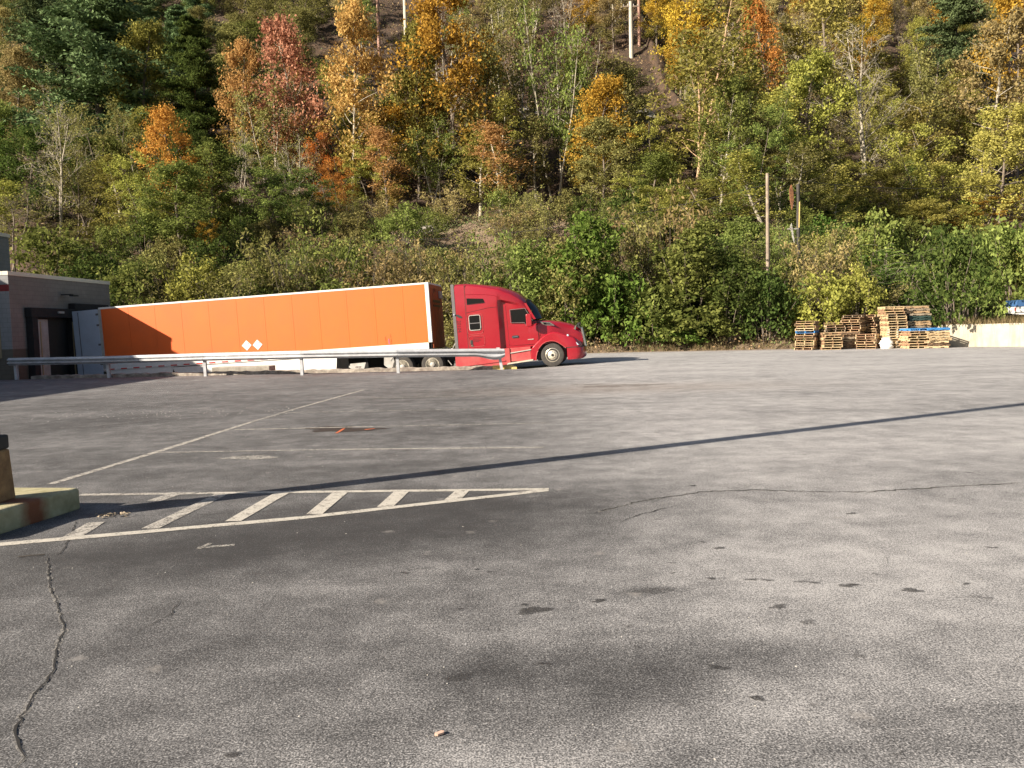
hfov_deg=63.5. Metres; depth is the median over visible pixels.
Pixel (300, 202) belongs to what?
shrub
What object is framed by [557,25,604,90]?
woodland tree
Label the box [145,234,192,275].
shrub
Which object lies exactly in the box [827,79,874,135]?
woodland tree
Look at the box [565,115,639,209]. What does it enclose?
woodland tree
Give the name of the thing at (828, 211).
shrub
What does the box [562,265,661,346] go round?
shrub
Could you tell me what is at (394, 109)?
autumn tree
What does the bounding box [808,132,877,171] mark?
woodland tree
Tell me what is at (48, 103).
woodland tree
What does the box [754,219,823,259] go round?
shrub
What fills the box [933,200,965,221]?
shrub
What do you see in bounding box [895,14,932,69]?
woodland tree
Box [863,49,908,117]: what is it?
woodland tree
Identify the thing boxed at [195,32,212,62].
woodland tree
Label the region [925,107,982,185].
woodland tree
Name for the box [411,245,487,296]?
shrub
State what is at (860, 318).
wooden pallet
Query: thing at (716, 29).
woodland tree
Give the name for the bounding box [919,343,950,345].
wooden pallet
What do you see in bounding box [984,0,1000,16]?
woodland tree
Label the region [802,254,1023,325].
weeds
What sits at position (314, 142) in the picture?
woodland tree
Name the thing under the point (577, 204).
shrub
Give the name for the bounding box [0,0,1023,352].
hillside
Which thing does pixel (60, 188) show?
autumn tree
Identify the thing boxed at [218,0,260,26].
woodland tree
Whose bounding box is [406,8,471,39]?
woodland tree
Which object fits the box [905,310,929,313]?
wooden pallet
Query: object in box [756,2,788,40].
woodland tree
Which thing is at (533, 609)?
oil stain
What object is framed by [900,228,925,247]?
shrub
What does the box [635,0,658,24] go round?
woodland tree
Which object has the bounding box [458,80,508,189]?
woodland tree
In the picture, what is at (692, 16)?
autumn tree
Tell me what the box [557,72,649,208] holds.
autumn tree
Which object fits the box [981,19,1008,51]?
woodland tree
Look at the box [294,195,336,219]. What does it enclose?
shrub
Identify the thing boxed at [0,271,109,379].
dock building
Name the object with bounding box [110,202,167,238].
shrub
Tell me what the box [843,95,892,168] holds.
woodland tree
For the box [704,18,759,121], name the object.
autumn tree
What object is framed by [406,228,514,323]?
shrub
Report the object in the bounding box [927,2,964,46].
woodland tree
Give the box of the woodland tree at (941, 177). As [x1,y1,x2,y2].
[919,160,966,221]
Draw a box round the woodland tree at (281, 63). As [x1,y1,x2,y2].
[256,32,311,108]
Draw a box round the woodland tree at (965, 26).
[944,24,974,46]
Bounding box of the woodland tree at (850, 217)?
[782,180,869,221]
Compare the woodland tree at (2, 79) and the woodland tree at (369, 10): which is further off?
the woodland tree at (369, 10)
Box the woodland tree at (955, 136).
[929,115,972,159]
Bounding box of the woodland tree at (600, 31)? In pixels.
[563,23,614,95]
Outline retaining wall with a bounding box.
[869,323,1023,346]
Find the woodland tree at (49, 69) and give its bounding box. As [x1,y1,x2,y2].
[33,63,65,114]
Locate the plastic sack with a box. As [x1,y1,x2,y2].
[879,338,893,348]
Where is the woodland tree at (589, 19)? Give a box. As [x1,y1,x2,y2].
[562,0,601,37]
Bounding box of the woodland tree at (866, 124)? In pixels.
[844,99,883,176]
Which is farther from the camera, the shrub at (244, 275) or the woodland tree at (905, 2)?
the woodland tree at (905, 2)
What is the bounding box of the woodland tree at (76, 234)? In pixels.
[20,213,112,261]
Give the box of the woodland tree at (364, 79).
[327,73,381,126]
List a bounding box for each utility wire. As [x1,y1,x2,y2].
[40,4,332,65]
[300,184,765,240]
[770,176,1023,188]
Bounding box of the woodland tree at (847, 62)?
[834,58,859,104]
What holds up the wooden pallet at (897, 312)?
on the wooden pallet at (882, 315)
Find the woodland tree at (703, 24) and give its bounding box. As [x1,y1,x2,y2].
[669,13,713,100]
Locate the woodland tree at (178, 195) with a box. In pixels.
[118,159,227,258]
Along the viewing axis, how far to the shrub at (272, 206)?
74.00 m
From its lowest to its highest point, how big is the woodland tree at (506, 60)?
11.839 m
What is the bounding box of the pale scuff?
[222,455,277,458]
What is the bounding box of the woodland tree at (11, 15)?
[0,0,23,46]
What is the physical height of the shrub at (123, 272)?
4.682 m
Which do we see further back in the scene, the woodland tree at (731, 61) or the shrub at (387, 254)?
the woodland tree at (731, 61)
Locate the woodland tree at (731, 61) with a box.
[711,42,743,105]
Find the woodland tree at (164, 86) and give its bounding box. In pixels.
[140,63,183,126]
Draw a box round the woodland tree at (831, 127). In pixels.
[803,105,850,146]
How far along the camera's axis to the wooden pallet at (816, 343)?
45.52 m
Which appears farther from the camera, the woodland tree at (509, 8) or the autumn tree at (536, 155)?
the woodland tree at (509, 8)
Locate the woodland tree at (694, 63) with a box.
[672,30,717,107]
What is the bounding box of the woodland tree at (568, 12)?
[546,0,592,62]
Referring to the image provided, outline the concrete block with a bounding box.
[212,365,275,371]
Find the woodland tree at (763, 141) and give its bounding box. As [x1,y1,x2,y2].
[730,112,791,192]
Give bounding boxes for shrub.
[9,221,111,278]
[34,247,88,275]
[51,247,135,299]
[58,239,103,270]
[74,211,126,247]
[80,264,107,279]
[89,255,164,305]
[90,220,137,270]
[101,259,160,305]
[109,287,125,306]
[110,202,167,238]
[117,210,169,253]
[118,268,205,303]
[126,244,172,290]
[130,298,154,304]
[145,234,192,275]
[159,251,233,301]
[166,209,226,249]
[166,261,223,297]
[177,259,273,298]
[184,234,243,279]
[194,225,248,258]
[207,198,242,232]
[210,258,260,293]
[217,280,276,297]
[228,213,266,243]
[235,212,273,232]
[235,228,345,294]
[235,258,279,296]
[239,237,281,263]
[247,217,285,250]
[255,188,295,224]
[262,239,320,279]
[267,269,309,292]
[274,223,340,264]
[278,194,323,225]
[281,197,343,241]
[283,278,341,292]
[285,206,385,290]
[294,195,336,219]
[302,207,345,235]
[314,237,357,286]
[315,240,426,288]
[315,280,350,289]
[317,195,374,229]
[320,272,372,288]
[327,210,378,242]
[330,227,373,266]
[356,234,467,289]
[357,235,413,280]
[362,217,397,239]
[366,190,401,227]
[376,200,431,246]
[380,243,446,281]
[398,202,451,239]
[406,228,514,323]
[407,206,452,233]
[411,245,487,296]
[416,178,470,227]
[428,246,466,277]
[442,285,452,320]
[444,310,454,348]
[467,224,552,297]
[476,203,539,239]
[479,187,518,223]
[481,260,521,286]
[483,221,545,252]
[487,237,544,276]
[495,236,565,320]
[497,184,544,217]
[499,190,548,226]
[508,192,562,244]
[517,276,561,320]
[537,233,597,334]
[539,208,629,343]
[549,187,582,221]
[561,192,602,231]
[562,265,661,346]
[574,197,630,238]
[575,188,665,320]
[575,246,611,264]
[579,262,599,279]
[587,286,623,327]
[598,186,650,230]
[604,280,699,345]
[607,176,711,309]
[607,214,671,247]
[614,192,650,220]
[618,209,674,239]
[618,253,663,282]
[621,233,664,276]
[624,215,740,343]
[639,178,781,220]
[642,313,708,344]
[651,202,697,225]
[658,189,702,209]
[664,259,709,303]
[665,227,733,272]
[667,190,699,210]
[668,212,720,236]
[684,283,738,321]
[692,247,769,343]
[708,232,775,273]
[711,198,753,223]
[712,215,771,248]
[713,230,759,265]
[723,252,780,296]
[726,171,785,200]
[728,268,812,343]
[744,221,795,270]
[744,222,785,250]
[746,266,795,314]
[752,186,812,218]
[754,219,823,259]
[761,250,815,294]
[763,264,833,317]
[772,190,841,221]
[779,226,861,314]
[781,187,814,208]
[781,218,878,275]
[782,201,823,235]
[782,267,860,339]
[790,223,827,248]
[800,231,839,258]
[801,255,879,300]
[802,215,861,231]
[803,211,849,251]
[815,199,840,214]
[821,262,891,321]
[824,199,851,226]
[825,198,854,216]
[826,213,863,245]
[834,206,938,291]
[834,224,869,258]
[837,256,872,278]
[839,257,900,303]
[840,243,941,316]
[841,271,913,319]
[851,197,888,228]
[859,238,902,280]
[873,235,908,253]
[886,292,924,309]
[890,247,977,318]
[892,225,1003,326]
[894,214,929,251]
[895,251,927,277]
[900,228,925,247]
[917,222,956,260]
[924,220,1016,320]
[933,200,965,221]
[952,199,985,220]
[954,296,990,317]
[957,225,999,243]
[958,211,995,237]
[972,212,1023,316]
[977,277,1008,298]
[977,299,1016,318]
[992,268,1023,299]
[994,222,1023,304]
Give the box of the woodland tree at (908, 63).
[899,54,923,101]
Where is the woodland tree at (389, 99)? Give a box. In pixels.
[373,71,425,178]
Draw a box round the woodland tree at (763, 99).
[749,94,769,145]
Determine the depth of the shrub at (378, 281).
54.21 m
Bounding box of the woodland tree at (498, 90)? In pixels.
[460,71,519,107]
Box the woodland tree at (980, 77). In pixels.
[967,51,991,93]
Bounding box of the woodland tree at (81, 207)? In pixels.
[38,144,120,233]
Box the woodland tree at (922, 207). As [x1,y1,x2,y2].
[898,196,960,243]
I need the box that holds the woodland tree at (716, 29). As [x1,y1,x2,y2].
[700,26,737,115]
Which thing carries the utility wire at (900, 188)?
attached to the utility pole at (767, 229)
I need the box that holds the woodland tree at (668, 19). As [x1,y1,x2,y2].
[660,0,684,48]
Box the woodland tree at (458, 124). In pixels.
[446,57,482,129]
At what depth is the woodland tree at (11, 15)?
123.38 m
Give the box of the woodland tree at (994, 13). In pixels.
[968,0,998,29]
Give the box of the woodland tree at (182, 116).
[157,110,229,168]
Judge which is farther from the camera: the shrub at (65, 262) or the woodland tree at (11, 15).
the woodland tree at (11, 15)
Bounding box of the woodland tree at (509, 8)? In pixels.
[483,0,527,65]
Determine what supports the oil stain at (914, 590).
on the parking lot
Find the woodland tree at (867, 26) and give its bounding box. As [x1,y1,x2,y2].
[842,14,889,73]
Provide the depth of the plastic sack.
43.95 m
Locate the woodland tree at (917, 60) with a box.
[906,48,940,112]
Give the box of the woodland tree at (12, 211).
[0,187,65,271]
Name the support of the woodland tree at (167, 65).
on the hillside
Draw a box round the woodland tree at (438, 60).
[408,49,457,78]
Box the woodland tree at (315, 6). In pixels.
[267,0,327,35]
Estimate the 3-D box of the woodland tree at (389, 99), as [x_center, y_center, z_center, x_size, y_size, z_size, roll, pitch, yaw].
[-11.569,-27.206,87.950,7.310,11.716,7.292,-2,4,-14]
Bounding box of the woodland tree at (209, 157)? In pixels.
[169,136,242,231]
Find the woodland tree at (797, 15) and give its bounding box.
[784,2,832,46]
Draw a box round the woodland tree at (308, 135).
[265,130,335,170]
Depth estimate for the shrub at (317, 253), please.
56.27 m
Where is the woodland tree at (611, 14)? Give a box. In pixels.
[587,0,635,51]
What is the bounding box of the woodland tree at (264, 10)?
[242,0,287,45]
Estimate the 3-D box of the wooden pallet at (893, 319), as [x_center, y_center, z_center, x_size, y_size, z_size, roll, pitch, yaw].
[20.570,-3.451,44.592,1.022,0.130,1.243,-1,4,9]
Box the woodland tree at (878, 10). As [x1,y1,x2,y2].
[860,0,894,50]
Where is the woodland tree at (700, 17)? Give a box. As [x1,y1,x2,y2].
[681,0,716,29]
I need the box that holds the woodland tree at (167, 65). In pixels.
[135,40,187,105]
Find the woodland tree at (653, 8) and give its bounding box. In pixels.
[634,0,671,46]
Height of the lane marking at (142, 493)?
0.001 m
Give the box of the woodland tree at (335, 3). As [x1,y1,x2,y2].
[328,0,349,50]
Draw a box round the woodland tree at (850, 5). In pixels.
[841,0,862,15]
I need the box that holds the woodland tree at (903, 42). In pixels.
[898,24,932,60]
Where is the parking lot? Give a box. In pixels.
[0,347,1023,767]
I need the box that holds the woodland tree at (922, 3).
[899,0,938,41]
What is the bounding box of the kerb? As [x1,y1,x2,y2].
[31,365,516,378]
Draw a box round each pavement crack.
[13,557,64,766]
[597,483,1011,511]
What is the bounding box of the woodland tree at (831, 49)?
[819,34,856,71]
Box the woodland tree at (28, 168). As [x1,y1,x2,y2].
[1,140,42,183]
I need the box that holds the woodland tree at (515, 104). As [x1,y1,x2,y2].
[482,86,544,127]
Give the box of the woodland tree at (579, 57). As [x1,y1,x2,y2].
[548,46,592,128]
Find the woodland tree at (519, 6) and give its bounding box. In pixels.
[504,0,532,24]
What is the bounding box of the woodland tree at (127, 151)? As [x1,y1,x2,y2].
[117,143,175,239]
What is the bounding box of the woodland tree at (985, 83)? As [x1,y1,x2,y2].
[965,70,996,110]
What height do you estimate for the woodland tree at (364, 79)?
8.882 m
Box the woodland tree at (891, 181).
[840,165,922,222]
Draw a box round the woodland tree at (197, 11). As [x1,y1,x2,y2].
[187,5,222,54]
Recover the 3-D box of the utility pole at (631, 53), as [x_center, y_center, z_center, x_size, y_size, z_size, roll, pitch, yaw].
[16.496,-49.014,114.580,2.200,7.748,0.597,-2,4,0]
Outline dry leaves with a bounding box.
[95,512,129,517]
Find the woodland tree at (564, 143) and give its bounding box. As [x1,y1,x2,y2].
[553,110,602,188]
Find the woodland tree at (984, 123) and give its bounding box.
[959,108,1007,152]
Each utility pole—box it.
[376,0,380,63]
[403,0,407,46]
[623,1,638,57]
[637,0,640,45]
[766,173,769,281]
[787,184,799,276]
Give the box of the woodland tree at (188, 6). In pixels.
[160,0,218,13]
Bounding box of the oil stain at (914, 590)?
[903,588,921,591]
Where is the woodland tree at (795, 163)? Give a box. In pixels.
[732,138,845,220]
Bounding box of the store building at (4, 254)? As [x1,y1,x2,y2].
[0,233,10,270]
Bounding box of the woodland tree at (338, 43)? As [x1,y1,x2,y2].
[313,40,374,74]
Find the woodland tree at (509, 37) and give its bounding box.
[501,21,535,98]
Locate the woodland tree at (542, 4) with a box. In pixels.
[522,0,555,35]
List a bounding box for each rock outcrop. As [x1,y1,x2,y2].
[414,225,438,236]
[496,105,549,123]
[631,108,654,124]
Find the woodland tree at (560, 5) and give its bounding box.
[546,0,569,25]
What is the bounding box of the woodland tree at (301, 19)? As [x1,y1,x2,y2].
[285,5,319,62]
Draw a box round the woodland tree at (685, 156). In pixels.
[658,117,723,176]
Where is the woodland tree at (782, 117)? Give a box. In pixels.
[753,87,797,174]
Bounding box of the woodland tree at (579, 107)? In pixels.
[556,88,601,172]
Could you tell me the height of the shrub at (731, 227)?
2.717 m
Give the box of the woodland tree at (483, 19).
[471,0,499,30]
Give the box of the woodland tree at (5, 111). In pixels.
[0,98,43,190]
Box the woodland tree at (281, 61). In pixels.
[266,23,311,82]
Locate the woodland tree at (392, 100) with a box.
[372,73,415,131]
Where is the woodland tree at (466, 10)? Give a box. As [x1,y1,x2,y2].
[437,1,477,62]
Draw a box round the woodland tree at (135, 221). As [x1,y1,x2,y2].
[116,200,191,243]
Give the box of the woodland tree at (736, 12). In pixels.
[720,6,754,52]
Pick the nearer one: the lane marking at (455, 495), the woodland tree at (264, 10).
the lane marking at (455, 495)
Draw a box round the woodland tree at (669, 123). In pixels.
[650,104,721,155]
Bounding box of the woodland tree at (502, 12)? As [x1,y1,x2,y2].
[489,0,529,30]
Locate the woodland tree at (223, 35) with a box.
[210,19,262,99]
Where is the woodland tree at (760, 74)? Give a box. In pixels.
[739,64,766,114]
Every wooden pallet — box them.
[794,335,817,337]
[794,347,817,349]
[795,323,817,325]
[795,328,818,330]
[795,333,818,335]
[795,340,817,342]
[795,342,817,344]
[795,345,818,347]
[796,321,818,323]
[796,330,818,332]
[796,338,818,340]
[797,325,819,328]
[818,332,840,334]
[818,335,843,337]
[818,337,841,339]
[818,340,842,342]
[818,342,842,344]
[818,347,840,349]
[819,345,842,346]
[825,327,845,329]
[832,332,859,334]
[832,334,859,336]
[832,346,855,348]
[833,337,860,338]
[833,344,858,346]
[834,339,856,341]
[834,341,859,343]
[841,320,867,321]
[841,329,866,331]
[842,317,865,319]
[842,324,866,326]
[843,315,865,317]
[843,322,866,324]
[843,326,868,328]
[855,334,878,336]
[855,336,878,338]
[855,341,879,343]
[856,344,878,346]
[856,346,880,348]
[857,338,880,341]
[858,326,879,328]
[865,319,879,321]
[865,321,882,323]
[877,306,903,309]
[877,314,905,316]
[878,309,903,311]
[878,311,904,313]
[879,316,906,318]
[880,318,906,321]
[880,321,907,323]
[880,323,907,325]
[880,326,907,328]
[880,331,900,333]
[880,334,902,335]
[881,336,896,338]
[899,328,926,330]
[899,333,929,335]
[899,336,927,338]
[899,338,927,340]
[899,343,926,345]
[900,320,930,322]
[900,323,930,325]
[900,325,930,327]
[900,341,919,343]
[900,346,923,348]
[901,308,929,310]
[901,331,919,333]
[903,313,931,315]
[904,306,928,308]
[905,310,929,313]
[905,318,931,320]
[907,315,931,317]
[918,335,949,337]
[918,341,948,342]
[919,338,951,340]
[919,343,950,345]
[919,345,948,348]
[920,328,949,330]
[920,330,949,332]
[922,333,949,335]
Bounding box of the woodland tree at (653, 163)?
[618,150,682,210]
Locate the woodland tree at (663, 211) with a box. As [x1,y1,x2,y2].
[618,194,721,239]
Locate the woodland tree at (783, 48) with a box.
[769,13,802,89]
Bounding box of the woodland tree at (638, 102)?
[599,63,660,163]
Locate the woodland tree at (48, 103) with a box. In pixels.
[26,85,79,122]
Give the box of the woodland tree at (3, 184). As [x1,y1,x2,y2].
[0,178,26,233]
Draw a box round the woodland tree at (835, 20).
[825,8,845,44]
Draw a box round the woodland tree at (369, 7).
[357,0,379,15]
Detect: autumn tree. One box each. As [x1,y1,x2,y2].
[0,40,50,161]
[0,122,33,232]
[16,93,102,232]
[58,96,150,222]
[97,149,190,245]
[104,17,184,173]
[128,101,225,234]
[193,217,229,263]
[212,35,267,189]
[212,143,319,229]
[223,67,304,209]
[240,6,341,209]
[260,163,339,229]
[266,73,313,190]
[294,131,352,214]
[302,0,402,210]
[316,155,366,217]
[335,144,410,217]
[355,101,424,198]
[382,12,446,198]
[387,0,508,204]
[398,113,466,210]
[458,42,514,203]
[459,0,559,179]
[475,90,527,202]
[507,112,560,209]
[508,0,601,201]
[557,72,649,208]
[584,51,646,190]
[615,115,694,210]
[632,0,781,208]
[647,0,730,100]
[688,72,764,204]
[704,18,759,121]
[714,122,795,218]
[736,0,791,97]
[749,86,809,168]
[761,44,872,178]
[773,0,875,104]
[802,14,921,198]
[804,139,884,206]
[842,151,929,208]
[868,121,982,222]
[871,50,970,198]
[879,98,953,197]
[914,2,1023,197]
[940,101,1023,226]
[947,194,1023,233]
[961,0,1023,183]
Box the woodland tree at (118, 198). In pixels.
[81,153,152,221]
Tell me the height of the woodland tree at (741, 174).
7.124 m
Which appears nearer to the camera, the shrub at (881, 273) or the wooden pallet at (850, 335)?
the wooden pallet at (850, 335)
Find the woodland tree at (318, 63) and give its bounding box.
[311,53,362,108]
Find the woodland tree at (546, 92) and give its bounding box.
[525,39,566,129]
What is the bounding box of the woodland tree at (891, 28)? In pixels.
[872,0,902,31]
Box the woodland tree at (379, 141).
[355,121,417,210]
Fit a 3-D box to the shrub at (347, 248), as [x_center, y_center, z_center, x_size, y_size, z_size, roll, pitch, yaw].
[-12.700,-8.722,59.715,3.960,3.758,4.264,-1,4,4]
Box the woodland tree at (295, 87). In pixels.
[275,61,314,134]
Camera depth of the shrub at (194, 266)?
59.40 m
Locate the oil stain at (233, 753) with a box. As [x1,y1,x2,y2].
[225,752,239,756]
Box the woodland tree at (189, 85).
[154,61,209,129]
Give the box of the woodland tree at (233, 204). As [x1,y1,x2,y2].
[169,187,246,232]
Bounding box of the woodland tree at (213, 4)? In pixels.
[201,0,222,8]
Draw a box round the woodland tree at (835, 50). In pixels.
[809,34,844,69]
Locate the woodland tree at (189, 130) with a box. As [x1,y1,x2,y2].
[148,119,242,200]
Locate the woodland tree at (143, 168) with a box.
[129,149,163,206]
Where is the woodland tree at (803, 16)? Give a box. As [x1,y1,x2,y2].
[780,8,818,63]
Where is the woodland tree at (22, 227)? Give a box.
[0,210,50,238]
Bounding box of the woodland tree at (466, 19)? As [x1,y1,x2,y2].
[447,14,489,82]
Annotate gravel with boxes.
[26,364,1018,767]
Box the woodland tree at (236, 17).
[216,10,262,51]
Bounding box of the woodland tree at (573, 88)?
[550,62,602,118]
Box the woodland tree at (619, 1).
[608,0,633,20]
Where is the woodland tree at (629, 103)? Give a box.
[615,77,636,140]
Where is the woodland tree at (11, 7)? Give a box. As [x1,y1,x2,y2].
[1,0,22,25]
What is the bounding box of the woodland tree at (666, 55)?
[660,24,704,99]
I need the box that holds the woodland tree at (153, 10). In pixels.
[130,0,164,25]
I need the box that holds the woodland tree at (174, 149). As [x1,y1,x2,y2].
[151,136,218,230]
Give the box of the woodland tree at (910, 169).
[880,159,930,209]
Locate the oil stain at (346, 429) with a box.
[303,426,387,431]
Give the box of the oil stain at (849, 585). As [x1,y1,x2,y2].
[839,584,857,586]
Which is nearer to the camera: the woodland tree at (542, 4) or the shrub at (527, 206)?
the shrub at (527, 206)
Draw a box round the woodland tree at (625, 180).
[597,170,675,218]
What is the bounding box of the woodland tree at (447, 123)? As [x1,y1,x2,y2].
[433,83,466,143]
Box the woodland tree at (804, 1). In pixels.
[782,0,813,27]
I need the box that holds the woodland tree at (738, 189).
[702,159,796,203]
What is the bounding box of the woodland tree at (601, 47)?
[553,39,615,73]
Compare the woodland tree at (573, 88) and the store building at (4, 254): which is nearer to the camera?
the store building at (4, 254)
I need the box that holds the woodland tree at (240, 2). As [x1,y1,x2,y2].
[232,0,255,12]
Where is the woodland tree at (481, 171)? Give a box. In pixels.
[444,128,519,219]
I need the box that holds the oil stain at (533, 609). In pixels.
[521,607,550,613]
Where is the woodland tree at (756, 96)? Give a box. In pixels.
[694,54,774,180]
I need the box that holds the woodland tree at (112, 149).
[80,132,146,212]
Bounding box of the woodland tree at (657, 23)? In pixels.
[646,3,672,40]
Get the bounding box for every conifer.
[0,0,83,102]
[0,0,174,159]
[129,0,163,65]
[137,14,247,158]
[147,4,213,109]
[154,0,178,12]
[181,0,221,39]
[896,0,1012,99]
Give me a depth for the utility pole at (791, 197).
55.28 m
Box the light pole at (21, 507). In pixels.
[0,434,79,533]
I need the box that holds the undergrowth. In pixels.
[40,193,1021,352]
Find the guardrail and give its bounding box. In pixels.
[7,347,504,379]
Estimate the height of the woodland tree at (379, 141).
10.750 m
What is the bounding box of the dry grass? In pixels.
[439,318,1023,352]
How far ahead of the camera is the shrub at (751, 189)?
72.40 m
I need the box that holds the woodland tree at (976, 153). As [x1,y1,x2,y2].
[959,128,1000,219]
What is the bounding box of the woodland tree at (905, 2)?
[900,0,921,9]
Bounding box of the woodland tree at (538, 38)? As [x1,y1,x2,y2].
[522,30,568,80]
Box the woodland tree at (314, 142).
[286,115,336,175]
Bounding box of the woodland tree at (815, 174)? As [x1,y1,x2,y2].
[789,163,851,198]
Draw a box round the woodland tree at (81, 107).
[27,99,98,217]
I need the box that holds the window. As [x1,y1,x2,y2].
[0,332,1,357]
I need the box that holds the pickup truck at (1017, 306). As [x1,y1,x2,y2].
[1000,300,1023,317]
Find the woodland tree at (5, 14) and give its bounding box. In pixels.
[0,7,16,52]
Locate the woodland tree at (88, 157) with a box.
[45,130,124,234]
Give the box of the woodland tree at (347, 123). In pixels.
[330,118,371,172]
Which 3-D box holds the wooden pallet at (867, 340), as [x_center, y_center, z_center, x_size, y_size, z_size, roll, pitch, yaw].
[19.372,-2.385,44.880,1.016,0.130,1.247,1,5,34]
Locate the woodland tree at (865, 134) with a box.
[839,119,894,147]
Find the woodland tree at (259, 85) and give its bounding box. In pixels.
[228,61,285,154]
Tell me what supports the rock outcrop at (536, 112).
on the hillside
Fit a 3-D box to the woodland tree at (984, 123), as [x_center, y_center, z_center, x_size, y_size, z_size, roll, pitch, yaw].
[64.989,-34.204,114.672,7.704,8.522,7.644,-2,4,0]
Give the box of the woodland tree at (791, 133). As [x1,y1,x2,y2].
[756,102,808,180]
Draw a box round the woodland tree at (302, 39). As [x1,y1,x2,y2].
[264,12,314,67]
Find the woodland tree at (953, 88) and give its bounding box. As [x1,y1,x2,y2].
[934,66,994,154]
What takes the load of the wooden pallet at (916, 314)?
on the wooden pallet at (927, 316)
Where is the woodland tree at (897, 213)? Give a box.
[844,207,925,238]
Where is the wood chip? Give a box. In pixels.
[435,730,443,735]
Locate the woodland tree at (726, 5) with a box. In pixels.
[709,0,740,38]
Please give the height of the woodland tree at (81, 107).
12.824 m
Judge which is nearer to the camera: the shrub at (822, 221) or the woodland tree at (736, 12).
the shrub at (822, 221)
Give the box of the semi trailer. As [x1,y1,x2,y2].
[72,282,444,374]
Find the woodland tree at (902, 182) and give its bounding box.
[870,170,922,216]
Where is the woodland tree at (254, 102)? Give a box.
[225,79,282,146]
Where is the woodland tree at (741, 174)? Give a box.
[714,148,790,224]
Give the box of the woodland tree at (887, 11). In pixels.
[869,0,894,39]
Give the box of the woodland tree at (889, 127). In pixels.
[878,96,939,150]
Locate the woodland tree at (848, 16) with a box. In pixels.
[837,7,857,53]
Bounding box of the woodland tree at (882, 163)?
[858,144,898,205]
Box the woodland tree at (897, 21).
[884,0,915,45]
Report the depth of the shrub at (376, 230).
68.05 m
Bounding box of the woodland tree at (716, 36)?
[683,28,740,113]
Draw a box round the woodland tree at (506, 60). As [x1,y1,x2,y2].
[493,27,531,99]
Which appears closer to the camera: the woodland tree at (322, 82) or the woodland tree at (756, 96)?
the woodland tree at (756, 96)
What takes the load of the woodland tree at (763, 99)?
on the hillside
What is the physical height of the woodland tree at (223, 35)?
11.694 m
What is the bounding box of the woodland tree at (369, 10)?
[339,0,385,55]
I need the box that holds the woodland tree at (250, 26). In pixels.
[214,18,272,76]
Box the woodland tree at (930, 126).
[891,111,943,149]
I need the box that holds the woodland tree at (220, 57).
[205,51,262,119]
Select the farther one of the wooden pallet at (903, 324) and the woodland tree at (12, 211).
the woodland tree at (12, 211)
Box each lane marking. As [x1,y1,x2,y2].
[0,516,298,545]
[50,451,155,483]
[61,522,102,537]
[79,492,213,495]
[144,493,228,528]
[148,494,176,500]
[155,449,340,452]
[158,422,250,450]
[212,488,548,493]
[226,492,287,520]
[235,426,372,429]
[251,408,297,421]
[290,410,406,412]
[298,390,362,407]
[298,489,548,518]
[307,491,348,513]
[341,447,542,449]
[377,491,408,506]
[378,422,546,426]
[437,407,530,409]
[444,490,468,499]
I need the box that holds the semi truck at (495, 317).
[384,284,587,367]
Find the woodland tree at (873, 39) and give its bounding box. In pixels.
[848,36,890,87]
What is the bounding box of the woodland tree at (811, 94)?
[795,90,826,141]
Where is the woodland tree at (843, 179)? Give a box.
[808,164,867,224]
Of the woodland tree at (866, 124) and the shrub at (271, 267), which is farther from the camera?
the woodland tree at (866, 124)
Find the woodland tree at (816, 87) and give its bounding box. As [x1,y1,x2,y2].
[790,59,832,131]
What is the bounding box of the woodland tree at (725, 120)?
[706,109,750,156]
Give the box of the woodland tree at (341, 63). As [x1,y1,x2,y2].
[325,43,368,110]
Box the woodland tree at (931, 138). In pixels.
[912,113,948,170]
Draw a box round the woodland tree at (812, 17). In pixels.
[789,11,822,58]
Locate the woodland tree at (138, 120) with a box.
[120,106,168,180]
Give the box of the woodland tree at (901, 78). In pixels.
[895,49,941,98]
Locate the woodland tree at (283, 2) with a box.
[265,0,295,20]
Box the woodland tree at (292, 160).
[269,132,329,213]
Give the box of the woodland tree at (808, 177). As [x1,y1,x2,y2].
[769,152,838,194]
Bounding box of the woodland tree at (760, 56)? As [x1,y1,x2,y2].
[751,36,774,98]
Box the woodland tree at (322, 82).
[310,59,356,151]
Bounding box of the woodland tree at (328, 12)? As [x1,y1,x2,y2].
[300,0,336,32]
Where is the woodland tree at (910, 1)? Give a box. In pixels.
[904,0,934,17]
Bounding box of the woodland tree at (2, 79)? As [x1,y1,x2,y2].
[0,38,29,121]
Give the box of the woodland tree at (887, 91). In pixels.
[861,67,899,127]
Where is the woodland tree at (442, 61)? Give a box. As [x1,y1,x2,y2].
[432,6,455,81]
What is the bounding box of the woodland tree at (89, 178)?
[82,137,108,213]
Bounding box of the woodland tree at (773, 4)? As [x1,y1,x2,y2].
[742,0,788,51]
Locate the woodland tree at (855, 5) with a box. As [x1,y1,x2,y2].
[818,0,860,27]
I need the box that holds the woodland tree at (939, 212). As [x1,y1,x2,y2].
[897,201,982,230]
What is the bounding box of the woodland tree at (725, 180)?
[709,150,789,192]
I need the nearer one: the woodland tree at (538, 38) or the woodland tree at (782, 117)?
the woodland tree at (782, 117)
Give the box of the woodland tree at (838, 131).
[817,108,858,170]
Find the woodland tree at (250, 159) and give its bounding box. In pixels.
[219,129,268,220]
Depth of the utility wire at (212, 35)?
117.16 m
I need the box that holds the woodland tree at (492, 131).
[466,118,536,205]
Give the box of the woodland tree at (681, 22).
[666,4,704,60]
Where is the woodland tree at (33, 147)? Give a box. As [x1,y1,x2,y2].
[0,121,79,231]

